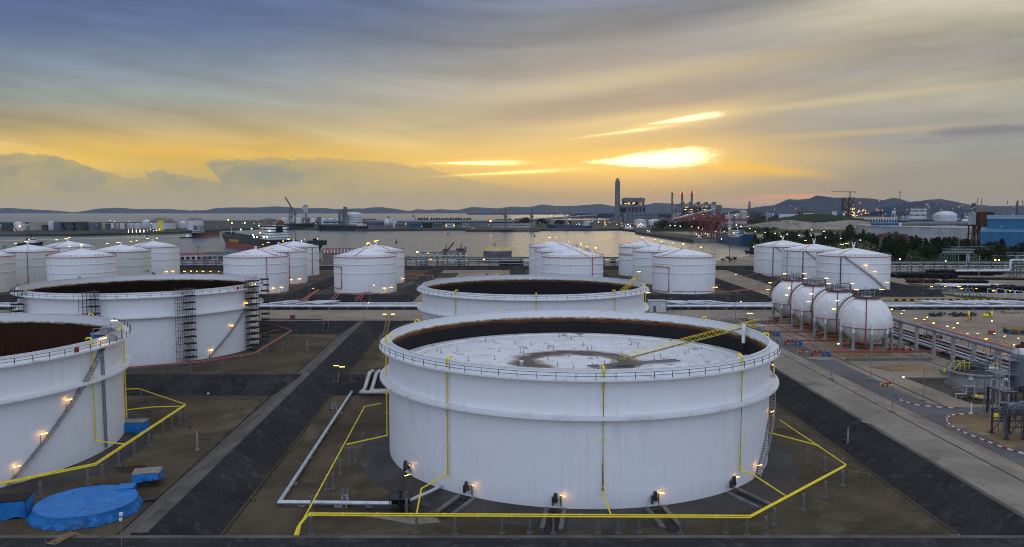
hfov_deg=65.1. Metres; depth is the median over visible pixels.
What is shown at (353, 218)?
storage tank
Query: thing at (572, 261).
cone roof tank
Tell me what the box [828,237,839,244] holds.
broad tree
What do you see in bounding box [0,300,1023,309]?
pipeline bundle
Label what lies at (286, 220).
storage tank
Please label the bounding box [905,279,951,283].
stored pipes
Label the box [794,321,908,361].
ground
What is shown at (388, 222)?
storage sphere
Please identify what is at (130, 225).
storage tank
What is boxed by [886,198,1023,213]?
hills
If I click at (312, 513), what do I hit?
pipe
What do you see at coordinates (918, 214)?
plant block
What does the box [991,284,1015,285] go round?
stored pipes
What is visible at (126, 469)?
gravel patch
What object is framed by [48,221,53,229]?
storage tank
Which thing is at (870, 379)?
street lamp
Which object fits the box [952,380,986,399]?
pump skid
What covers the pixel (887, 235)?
rusty shed
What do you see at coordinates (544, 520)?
drain curb
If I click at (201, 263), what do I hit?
red canopy
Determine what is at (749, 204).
pylon
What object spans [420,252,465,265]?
loading gantry
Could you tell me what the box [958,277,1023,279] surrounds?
stored pipes
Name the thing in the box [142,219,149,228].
storage tank
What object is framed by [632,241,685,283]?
cone roof tank
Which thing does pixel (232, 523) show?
toe drain
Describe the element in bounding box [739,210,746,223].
storage tank
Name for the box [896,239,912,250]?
broad tree
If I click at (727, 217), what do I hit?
plant block
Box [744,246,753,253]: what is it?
tugboat
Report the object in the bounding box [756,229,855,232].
grass patch
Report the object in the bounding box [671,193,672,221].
chimney
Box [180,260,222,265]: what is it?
pipe rack
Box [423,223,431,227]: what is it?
shed
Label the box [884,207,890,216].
plant block
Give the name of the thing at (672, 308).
track bed
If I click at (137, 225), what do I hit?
storage tank
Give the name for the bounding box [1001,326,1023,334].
timber deck
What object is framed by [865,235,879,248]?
broad tree
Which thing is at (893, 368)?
worn patch
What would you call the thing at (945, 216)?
storage tank
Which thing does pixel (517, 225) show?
warehouse
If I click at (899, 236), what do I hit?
broad tree
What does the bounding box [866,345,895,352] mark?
worn patch
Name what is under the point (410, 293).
embankment
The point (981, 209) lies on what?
hall
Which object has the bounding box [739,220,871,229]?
quarry bank
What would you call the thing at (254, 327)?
scaffold tower
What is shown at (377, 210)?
hills
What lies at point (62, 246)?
cone roof tank
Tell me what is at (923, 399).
street lamp
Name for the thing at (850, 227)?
broad tree
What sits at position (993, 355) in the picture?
valve group
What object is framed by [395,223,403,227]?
shed
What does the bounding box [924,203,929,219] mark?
plant block
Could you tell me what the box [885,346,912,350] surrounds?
valve group
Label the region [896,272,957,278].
stored pipes
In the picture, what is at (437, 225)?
shed
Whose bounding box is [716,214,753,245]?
cargo ship
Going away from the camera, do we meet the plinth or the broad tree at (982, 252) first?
the plinth
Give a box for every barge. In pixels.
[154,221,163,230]
[276,197,314,229]
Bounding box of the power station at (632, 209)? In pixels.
[609,197,664,221]
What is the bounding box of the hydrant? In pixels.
[880,382,892,386]
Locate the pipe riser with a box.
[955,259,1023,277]
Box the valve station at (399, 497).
[389,473,443,508]
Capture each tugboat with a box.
[15,234,43,244]
[179,234,194,237]
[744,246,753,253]
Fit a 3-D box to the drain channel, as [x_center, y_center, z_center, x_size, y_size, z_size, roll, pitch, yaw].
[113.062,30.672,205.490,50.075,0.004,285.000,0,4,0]
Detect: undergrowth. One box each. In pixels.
[651,226,776,233]
[747,237,878,250]
[891,249,1023,267]
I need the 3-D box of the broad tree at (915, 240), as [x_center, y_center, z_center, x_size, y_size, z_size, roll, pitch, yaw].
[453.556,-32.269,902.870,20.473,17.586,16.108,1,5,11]
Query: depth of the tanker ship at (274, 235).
1019.29 m
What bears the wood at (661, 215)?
on the land
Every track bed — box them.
[0,307,1023,309]
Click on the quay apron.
(693, 237)
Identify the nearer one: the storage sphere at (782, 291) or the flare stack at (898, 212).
the storage sphere at (782, 291)
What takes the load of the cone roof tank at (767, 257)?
on the bund floor at (776, 277)
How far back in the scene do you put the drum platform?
164.81 m
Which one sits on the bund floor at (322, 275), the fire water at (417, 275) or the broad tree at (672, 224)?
the fire water at (417, 275)
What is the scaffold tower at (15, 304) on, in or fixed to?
attached to the storage tank at (144, 306)
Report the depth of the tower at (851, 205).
3578.45 m
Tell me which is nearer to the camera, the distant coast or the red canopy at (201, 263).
the red canopy at (201, 263)
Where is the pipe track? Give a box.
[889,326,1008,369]
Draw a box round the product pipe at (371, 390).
[359,369,388,393]
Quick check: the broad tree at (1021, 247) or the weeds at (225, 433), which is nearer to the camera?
the weeds at (225, 433)
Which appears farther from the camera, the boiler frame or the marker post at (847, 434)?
the boiler frame
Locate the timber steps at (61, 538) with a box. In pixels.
[45,522,85,545]
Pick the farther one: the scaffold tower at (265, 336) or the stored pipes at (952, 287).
the stored pipes at (952, 287)
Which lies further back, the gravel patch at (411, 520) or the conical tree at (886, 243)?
the conical tree at (886, 243)
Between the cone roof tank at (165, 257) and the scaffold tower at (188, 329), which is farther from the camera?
the cone roof tank at (165, 257)
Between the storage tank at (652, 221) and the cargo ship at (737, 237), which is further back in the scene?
the storage tank at (652, 221)
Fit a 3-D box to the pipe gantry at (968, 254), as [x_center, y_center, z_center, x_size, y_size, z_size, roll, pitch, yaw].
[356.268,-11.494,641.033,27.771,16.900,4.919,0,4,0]
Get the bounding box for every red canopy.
[180,262,222,265]
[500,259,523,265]
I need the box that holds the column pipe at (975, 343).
[888,317,1011,367]
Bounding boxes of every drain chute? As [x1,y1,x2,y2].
[435,496,470,518]
[544,508,561,534]
[649,506,678,532]
[730,490,772,511]
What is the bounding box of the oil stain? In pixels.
[357,499,432,514]
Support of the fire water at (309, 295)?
on the pipeline bundle
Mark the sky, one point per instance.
(407, 105)
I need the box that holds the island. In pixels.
[949,414,1023,452]
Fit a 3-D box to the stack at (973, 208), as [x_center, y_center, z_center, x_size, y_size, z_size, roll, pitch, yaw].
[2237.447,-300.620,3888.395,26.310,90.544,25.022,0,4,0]
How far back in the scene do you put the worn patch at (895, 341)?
286.70 m
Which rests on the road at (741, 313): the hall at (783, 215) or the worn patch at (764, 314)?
the worn patch at (764, 314)
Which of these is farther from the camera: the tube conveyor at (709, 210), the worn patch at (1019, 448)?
the tube conveyor at (709, 210)
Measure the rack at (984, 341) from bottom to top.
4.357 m
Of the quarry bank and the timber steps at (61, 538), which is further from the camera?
the quarry bank
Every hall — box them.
[779,214,796,217]
[853,217,897,221]
[977,208,985,211]
[980,215,1023,254]
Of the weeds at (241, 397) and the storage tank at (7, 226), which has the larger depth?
the storage tank at (7, 226)
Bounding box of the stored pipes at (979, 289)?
[956,285,1023,292]
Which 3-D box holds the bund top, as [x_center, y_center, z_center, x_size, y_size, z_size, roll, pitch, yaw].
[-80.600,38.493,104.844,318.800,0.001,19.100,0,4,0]
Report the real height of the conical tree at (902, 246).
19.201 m
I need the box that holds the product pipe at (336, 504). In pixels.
[277,390,391,507]
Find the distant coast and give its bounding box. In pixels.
[467,213,670,214]
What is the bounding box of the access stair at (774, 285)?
[766,276,783,297]
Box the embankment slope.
[119,322,357,534]
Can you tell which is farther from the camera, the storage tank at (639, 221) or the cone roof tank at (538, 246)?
the storage tank at (639, 221)
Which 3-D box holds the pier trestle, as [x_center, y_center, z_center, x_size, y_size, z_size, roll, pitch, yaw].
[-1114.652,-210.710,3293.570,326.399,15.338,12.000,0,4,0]
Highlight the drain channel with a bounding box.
[775,324,1023,481]
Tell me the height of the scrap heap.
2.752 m
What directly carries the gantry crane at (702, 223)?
on the quay apron
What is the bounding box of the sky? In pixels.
[0,0,1023,211]
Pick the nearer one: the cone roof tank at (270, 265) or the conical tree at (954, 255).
the cone roof tank at (270, 265)
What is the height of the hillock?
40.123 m
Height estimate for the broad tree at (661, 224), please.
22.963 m
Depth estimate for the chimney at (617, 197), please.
3674.69 m
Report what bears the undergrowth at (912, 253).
on the ground at (980, 326)
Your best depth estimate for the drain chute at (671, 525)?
130.67 m
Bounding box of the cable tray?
[1001,310,1023,313]
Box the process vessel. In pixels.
[983,341,1023,418]
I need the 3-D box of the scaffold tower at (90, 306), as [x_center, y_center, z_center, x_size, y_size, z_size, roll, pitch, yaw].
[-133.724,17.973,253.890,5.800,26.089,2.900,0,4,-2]
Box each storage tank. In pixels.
[0,313,154,494]
[1,223,12,230]
[10,273,275,372]
[12,222,23,230]
[29,223,47,229]
[42,225,48,230]
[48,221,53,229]
[53,221,62,230]
[62,222,73,230]
[73,221,88,230]
[89,222,101,230]
[120,223,124,228]
[127,223,133,228]
[134,223,141,228]
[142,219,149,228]
[150,217,175,228]
[179,221,186,227]
[187,217,203,229]
[261,217,276,224]
[278,217,288,223]
[296,218,301,222]
[302,217,309,222]
[310,218,316,226]
[345,212,362,224]
[360,308,799,528]
[417,270,649,320]
[483,243,511,262]
[634,219,645,224]
[648,219,660,224]
[734,213,738,223]
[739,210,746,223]
[934,211,956,225]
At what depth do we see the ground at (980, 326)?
339.14 m
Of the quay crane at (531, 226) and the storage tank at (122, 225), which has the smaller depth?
the quay crane at (531, 226)
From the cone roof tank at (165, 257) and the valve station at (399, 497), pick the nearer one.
the valve station at (399, 497)
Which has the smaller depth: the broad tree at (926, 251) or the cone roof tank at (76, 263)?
the cone roof tank at (76, 263)
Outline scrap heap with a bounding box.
[928,311,992,316]
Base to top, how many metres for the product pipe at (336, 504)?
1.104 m
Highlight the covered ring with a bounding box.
[26,485,142,530]
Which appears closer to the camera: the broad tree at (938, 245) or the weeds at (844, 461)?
the weeds at (844, 461)
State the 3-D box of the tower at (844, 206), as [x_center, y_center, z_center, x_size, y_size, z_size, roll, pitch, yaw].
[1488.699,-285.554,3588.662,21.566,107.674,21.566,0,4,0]
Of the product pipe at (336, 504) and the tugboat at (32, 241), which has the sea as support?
the tugboat at (32, 241)
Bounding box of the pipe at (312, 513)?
[294,403,846,534]
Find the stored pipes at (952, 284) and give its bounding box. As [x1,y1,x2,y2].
[935,283,1001,285]
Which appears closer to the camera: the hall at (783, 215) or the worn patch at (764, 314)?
the worn patch at (764, 314)
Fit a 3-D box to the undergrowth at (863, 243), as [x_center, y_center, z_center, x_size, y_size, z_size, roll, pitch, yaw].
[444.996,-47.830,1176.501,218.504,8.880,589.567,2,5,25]
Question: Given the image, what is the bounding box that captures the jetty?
[441,242,466,264]
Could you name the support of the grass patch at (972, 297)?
on the ground at (980, 326)
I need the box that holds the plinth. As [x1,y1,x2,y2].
[845,357,932,360]
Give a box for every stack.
[0,491,34,520]
[117,482,136,489]
[124,418,149,433]
[131,466,163,486]
[715,205,721,222]
[894,192,904,220]
[970,202,975,211]
[1015,200,1018,214]
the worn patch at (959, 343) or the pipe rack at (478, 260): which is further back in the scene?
the pipe rack at (478, 260)
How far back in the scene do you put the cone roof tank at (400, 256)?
518.37 m
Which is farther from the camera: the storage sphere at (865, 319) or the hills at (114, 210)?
the hills at (114, 210)
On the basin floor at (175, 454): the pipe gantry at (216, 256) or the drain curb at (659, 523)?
the drain curb at (659, 523)
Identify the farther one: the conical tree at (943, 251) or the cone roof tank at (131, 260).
the conical tree at (943, 251)
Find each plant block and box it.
[725,214,732,223]
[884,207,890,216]
[910,209,926,219]
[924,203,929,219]
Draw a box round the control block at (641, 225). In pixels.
[636,224,645,227]
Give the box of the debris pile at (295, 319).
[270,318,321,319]
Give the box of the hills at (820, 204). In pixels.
[722,195,901,214]
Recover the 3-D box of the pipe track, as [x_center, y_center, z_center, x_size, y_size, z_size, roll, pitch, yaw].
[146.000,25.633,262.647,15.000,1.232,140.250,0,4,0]
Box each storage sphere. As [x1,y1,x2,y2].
[384,216,392,227]
[770,271,805,322]
[789,276,825,330]
[811,281,853,339]
[836,287,894,350]
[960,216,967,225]
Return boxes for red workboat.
[619,225,632,229]
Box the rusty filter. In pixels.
[967,212,993,245]
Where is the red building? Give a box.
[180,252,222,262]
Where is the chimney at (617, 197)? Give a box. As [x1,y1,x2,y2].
[614,178,619,215]
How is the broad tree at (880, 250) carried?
on the ground at (980, 326)
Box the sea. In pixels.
[0,213,753,260]
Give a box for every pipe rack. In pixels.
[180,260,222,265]
[404,257,618,265]
[891,261,1023,272]
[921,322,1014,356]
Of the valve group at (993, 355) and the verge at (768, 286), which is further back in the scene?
the verge at (768, 286)
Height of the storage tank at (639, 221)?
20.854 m
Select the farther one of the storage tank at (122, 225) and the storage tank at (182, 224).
the storage tank at (182, 224)
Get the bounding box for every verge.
[724,270,774,301]
[770,349,1023,513]
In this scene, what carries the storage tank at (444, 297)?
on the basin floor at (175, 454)
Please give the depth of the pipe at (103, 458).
163.94 m
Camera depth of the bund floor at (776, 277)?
564.25 m
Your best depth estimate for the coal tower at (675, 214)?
3334.71 m
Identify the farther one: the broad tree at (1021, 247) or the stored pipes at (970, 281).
the broad tree at (1021, 247)
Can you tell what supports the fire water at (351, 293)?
on the embankment at (410, 293)
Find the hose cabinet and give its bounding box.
[987,330,994,334]
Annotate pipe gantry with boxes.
[202,252,236,262]
[938,248,976,267]
[948,246,994,264]
[990,252,1023,264]
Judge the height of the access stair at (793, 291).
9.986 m
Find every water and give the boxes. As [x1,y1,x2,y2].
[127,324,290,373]
[295,289,318,301]
[331,293,379,299]
[405,274,433,279]
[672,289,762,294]
[737,273,810,284]
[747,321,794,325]
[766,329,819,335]
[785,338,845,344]
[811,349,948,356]
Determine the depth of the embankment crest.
115.26 m
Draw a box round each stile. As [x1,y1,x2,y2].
[329,400,336,411]
[341,488,350,507]
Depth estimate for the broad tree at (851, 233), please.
1206.40 m
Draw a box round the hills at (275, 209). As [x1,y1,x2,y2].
[177,206,360,212]
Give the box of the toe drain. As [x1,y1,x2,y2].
[117,334,956,534]
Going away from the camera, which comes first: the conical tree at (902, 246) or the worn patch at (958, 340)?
the worn patch at (958, 340)
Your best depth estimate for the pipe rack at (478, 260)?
651.47 m
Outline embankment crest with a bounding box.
[0,321,1023,537]
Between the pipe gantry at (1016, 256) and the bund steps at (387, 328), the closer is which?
the bund steps at (387, 328)
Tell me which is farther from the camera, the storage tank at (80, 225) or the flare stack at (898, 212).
the flare stack at (898, 212)
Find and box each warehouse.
[323,248,356,264]
[489,223,534,227]
[856,221,976,240]
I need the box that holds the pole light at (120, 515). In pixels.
[119,512,122,545]
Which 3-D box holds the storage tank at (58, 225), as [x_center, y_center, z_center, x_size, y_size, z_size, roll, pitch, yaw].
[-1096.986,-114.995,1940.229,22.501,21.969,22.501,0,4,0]
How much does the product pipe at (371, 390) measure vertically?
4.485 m
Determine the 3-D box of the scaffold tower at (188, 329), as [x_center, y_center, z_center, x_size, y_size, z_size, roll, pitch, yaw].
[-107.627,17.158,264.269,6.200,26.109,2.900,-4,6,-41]
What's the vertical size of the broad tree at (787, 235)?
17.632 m
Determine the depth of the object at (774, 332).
300.03 m
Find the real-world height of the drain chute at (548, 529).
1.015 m
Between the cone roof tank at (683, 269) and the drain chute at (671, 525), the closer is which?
the drain chute at (671, 525)
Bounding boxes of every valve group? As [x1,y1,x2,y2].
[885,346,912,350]
[919,330,942,339]
[940,368,948,374]
[988,347,1009,359]
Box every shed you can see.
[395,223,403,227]
[409,223,421,227]
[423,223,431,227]
[433,223,441,227]
[445,224,454,227]
[462,223,470,226]
[647,299,665,311]
[879,234,909,251]
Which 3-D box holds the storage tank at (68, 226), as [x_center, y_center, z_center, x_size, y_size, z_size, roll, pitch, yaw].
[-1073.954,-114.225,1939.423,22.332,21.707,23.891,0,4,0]
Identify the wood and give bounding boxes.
[569,213,790,218]
[747,217,777,223]
[897,220,960,221]
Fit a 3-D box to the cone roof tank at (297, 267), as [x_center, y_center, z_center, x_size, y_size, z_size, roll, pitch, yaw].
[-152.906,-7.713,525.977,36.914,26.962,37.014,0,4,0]
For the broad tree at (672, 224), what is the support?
on the land
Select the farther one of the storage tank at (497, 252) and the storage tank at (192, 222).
the storage tank at (192, 222)
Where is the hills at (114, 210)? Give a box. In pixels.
[72,208,189,212]
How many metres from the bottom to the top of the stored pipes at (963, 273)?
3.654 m
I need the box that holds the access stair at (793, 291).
[788,283,803,303]
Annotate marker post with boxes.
[195,429,199,450]
[846,427,849,443]
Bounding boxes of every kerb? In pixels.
[896,398,957,407]
[946,413,1023,454]
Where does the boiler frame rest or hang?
on the land
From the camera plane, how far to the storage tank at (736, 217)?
2945.03 m
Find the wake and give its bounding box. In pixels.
[5,236,176,240]
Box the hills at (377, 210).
[341,207,423,212]
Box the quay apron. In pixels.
[644,232,716,239]
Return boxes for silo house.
[797,208,814,214]
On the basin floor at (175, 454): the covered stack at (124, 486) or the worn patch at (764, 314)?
the covered stack at (124, 486)
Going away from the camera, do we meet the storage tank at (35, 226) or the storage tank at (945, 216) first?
the storage tank at (35, 226)
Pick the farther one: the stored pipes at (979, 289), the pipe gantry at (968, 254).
the pipe gantry at (968, 254)
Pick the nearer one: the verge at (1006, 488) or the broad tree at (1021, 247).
the verge at (1006, 488)
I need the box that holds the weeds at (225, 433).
[159,396,268,495]
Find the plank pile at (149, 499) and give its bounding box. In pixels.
[143,497,155,502]
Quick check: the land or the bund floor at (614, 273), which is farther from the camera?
the land
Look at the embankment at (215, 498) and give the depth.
170.64 m
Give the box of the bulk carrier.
[547,207,592,227]
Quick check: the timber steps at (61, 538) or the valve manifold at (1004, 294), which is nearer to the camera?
the timber steps at (61, 538)
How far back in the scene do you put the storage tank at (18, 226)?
1871.14 m
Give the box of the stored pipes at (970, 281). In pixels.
[951,279,988,283]
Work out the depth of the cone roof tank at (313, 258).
581.38 m
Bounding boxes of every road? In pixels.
[259,310,1023,318]
[711,319,1023,466]
[882,298,1022,301]
[896,402,997,423]
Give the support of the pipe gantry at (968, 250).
on the ground at (980, 326)
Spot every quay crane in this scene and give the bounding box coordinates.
[499,209,510,229]
[526,209,536,228]
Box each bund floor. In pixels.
[0,270,427,293]
[525,270,735,294]
[749,270,892,289]
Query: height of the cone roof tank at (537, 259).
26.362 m
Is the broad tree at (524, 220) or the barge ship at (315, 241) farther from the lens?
the broad tree at (524, 220)
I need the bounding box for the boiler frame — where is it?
[677,202,715,222]
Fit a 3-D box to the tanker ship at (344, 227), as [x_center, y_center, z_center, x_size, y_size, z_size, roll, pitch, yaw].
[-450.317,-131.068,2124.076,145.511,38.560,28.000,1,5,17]
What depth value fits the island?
173.60 m
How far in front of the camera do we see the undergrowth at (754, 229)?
1867.00 m
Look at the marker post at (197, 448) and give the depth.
171.08 m
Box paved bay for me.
[907,378,1022,403]
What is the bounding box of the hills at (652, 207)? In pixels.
[412,203,744,212]
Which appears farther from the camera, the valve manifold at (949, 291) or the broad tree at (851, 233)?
the broad tree at (851, 233)
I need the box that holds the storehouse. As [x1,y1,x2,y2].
[367,221,384,227]
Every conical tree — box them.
[882,241,890,253]
[887,242,894,257]
[893,246,899,260]
[895,248,905,260]
[897,243,906,263]
[916,238,933,256]
[931,237,940,245]
[938,245,948,259]
[949,244,960,260]
[1010,245,1018,258]
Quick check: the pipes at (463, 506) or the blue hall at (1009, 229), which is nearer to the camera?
the pipes at (463, 506)
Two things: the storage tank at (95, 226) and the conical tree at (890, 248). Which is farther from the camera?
the storage tank at (95, 226)
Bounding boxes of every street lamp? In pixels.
[829,342,839,379]
[868,342,881,380]
[890,376,905,412]
[921,367,935,401]
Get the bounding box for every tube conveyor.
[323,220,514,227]
[513,214,597,223]
[671,208,715,221]
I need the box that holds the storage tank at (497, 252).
[483,243,511,262]
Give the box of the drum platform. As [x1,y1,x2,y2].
[988,401,1023,439]
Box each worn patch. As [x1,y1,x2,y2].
[439,273,506,278]
[737,316,779,322]
[747,317,775,319]
[755,313,771,316]
[797,342,835,345]
[807,356,833,359]
[861,419,880,423]
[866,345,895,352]
[870,364,943,371]
[879,338,907,342]
[919,331,968,339]
[937,324,968,329]
[942,339,969,346]
[946,424,972,428]
[956,338,1001,343]
[977,431,989,435]
[1011,446,1023,450]
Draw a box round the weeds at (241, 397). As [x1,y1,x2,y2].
[218,395,269,399]
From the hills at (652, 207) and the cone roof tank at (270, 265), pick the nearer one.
the cone roof tank at (270, 265)
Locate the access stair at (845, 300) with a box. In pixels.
[835,292,854,319]
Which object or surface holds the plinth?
on the ground at (843, 355)
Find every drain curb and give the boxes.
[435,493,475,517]
[539,507,566,531]
[644,505,682,529]
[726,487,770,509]
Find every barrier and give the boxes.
[890,299,1003,300]
[982,412,1001,418]
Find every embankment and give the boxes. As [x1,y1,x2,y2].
[0,265,944,301]
[124,321,1023,534]
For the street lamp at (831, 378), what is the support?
on the verge at (1006, 488)
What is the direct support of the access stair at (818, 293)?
attached to the storage sphere at (826, 306)
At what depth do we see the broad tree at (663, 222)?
1921.32 m
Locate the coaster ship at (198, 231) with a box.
[191,225,220,237]
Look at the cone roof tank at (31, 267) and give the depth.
512.54 m
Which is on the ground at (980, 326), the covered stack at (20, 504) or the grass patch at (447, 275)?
the grass patch at (447, 275)
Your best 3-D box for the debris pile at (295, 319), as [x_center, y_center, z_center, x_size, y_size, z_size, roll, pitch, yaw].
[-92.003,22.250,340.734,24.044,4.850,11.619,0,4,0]
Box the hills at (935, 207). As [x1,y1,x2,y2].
[856,201,999,216]
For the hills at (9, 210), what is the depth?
20519.77 m
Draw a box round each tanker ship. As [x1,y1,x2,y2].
[221,222,296,249]
[318,218,368,230]
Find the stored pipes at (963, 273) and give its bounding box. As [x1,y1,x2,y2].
[924,269,993,275]
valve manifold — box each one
[926,286,973,293]
[954,288,989,295]
[987,288,1023,298]
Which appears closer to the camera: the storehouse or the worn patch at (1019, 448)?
the worn patch at (1019, 448)
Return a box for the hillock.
[757,213,871,223]
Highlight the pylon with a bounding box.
[748,201,751,217]
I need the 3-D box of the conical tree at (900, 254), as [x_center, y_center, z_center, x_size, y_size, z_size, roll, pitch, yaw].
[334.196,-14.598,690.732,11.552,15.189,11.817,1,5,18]
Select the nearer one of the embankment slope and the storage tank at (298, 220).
the embankment slope
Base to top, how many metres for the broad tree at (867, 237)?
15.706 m
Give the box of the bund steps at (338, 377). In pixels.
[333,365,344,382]
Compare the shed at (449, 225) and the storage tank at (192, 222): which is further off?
the shed at (449, 225)
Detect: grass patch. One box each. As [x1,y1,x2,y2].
[418,273,458,277]
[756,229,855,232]
[908,283,947,290]
[944,294,1023,299]
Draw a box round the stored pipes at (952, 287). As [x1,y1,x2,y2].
[916,286,960,288]
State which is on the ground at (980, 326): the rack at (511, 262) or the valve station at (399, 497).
the rack at (511, 262)
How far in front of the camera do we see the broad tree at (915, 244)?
900.44 m
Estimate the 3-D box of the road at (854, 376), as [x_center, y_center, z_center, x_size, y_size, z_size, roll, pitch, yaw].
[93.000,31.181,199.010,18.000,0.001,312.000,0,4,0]
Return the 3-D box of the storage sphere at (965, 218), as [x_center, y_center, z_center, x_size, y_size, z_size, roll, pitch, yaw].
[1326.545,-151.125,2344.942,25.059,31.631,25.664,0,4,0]
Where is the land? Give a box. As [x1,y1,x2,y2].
[0,214,1023,235]
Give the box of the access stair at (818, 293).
[807,288,827,311]
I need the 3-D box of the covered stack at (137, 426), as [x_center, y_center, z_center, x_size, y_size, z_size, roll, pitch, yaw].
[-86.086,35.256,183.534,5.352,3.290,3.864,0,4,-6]
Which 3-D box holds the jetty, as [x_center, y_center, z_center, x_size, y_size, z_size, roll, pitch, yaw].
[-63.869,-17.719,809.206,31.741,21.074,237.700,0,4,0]
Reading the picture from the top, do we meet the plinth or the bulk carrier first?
the bulk carrier
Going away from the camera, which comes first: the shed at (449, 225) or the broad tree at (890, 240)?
the broad tree at (890, 240)
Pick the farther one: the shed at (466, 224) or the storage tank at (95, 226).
the shed at (466, 224)
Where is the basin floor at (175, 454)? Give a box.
[0,334,957,534]
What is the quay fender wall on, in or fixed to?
on the ground at (980, 326)
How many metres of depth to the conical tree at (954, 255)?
705.75 m
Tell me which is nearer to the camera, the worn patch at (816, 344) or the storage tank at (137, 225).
the worn patch at (816, 344)
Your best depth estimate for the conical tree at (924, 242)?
769.08 m
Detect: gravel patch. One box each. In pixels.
[115,465,146,472]
[365,514,440,523]
[438,517,470,523]
[814,448,826,451]
[819,511,864,521]
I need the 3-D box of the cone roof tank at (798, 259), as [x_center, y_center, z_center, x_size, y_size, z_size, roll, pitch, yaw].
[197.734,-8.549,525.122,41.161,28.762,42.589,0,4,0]
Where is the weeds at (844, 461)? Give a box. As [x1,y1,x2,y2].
[775,412,919,516]
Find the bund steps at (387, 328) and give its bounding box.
[383,314,390,335]
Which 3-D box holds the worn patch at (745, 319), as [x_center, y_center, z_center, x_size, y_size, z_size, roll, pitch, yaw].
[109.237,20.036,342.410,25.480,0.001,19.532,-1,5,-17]
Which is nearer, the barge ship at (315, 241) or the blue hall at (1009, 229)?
the blue hall at (1009, 229)
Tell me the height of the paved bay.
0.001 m
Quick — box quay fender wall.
[635,231,692,242]
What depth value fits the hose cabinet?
302.17 m
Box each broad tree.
[520,217,529,222]
[657,219,668,227]
[658,221,667,228]
[667,221,676,227]
[676,222,683,227]
[770,234,779,240]
[778,232,794,239]
[789,231,801,239]
[805,239,813,244]
[816,236,830,245]
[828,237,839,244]
[836,234,849,244]
[841,230,854,237]
[845,224,855,231]
[853,233,863,241]
[860,234,872,243]
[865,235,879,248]
[873,246,885,252]
[879,238,899,247]
[891,234,908,243]
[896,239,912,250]
[909,236,921,249]
[910,237,920,248]
[917,245,938,259]
[927,242,942,253]
[939,240,964,251]
[959,245,978,258]
[972,247,1000,260]
[986,245,1007,260]
[1015,242,1023,257]
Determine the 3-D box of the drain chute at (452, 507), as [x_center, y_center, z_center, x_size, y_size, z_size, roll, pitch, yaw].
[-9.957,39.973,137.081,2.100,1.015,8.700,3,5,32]
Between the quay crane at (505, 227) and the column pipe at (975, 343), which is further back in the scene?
the quay crane at (505, 227)
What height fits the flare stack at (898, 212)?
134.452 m
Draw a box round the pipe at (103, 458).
[0,388,186,498]
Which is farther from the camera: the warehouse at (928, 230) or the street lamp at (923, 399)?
the warehouse at (928, 230)
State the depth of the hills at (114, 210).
20348.61 m
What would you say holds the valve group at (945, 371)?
on the ground at (980, 326)
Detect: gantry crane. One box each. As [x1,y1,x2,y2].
[664,212,710,234]
[670,212,728,235]
[676,212,741,236]
[682,212,748,237]
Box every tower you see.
[9,288,24,312]
[78,290,99,316]
[174,286,197,365]
[244,278,260,349]
[260,278,269,341]
[302,205,307,216]
[338,207,346,224]
[673,208,679,221]
[841,198,847,215]
[847,197,854,216]
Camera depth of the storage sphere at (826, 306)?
291.64 m
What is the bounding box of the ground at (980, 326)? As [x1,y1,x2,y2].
[0,232,1023,513]
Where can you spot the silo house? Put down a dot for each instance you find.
(800, 211)
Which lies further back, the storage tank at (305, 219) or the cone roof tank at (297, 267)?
the storage tank at (305, 219)
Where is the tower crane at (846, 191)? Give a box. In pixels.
[831,189,855,196]
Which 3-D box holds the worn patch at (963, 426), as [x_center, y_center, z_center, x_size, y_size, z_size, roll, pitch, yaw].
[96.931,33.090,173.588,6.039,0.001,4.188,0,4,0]
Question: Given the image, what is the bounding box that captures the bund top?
[0,538,1023,546]
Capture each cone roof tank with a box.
[0,241,59,284]
[0,252,16,291]
[39,237,95,252]
[46,246,116,280]
[90,242,151,275]
[128,238,179,273]
[222,246,288,293]
[250,242,307,283]
[268,239,319,275]
[333,246,396,293]
[348,242,404,283]
[529,237,577,274]
[534,242,589,274]
[541,246,603,276]
[618,237,667,275]
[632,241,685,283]
[652,246,716,293]
[754,236,805,276]
[781,239,846,282]
[816,242,891,289]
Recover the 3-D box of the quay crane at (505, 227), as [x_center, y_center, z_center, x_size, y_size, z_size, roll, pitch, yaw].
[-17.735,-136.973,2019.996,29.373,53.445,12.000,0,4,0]
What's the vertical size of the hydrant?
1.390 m
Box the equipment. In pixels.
[943,355,1004,389]
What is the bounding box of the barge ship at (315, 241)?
[295,233,326,249]
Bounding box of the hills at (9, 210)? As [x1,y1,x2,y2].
[0,208,71,212]
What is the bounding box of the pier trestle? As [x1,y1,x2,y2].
[203,220,277,222]
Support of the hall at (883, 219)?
on the land
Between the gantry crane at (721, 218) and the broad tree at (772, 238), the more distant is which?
the gantry crane at (721, 218)

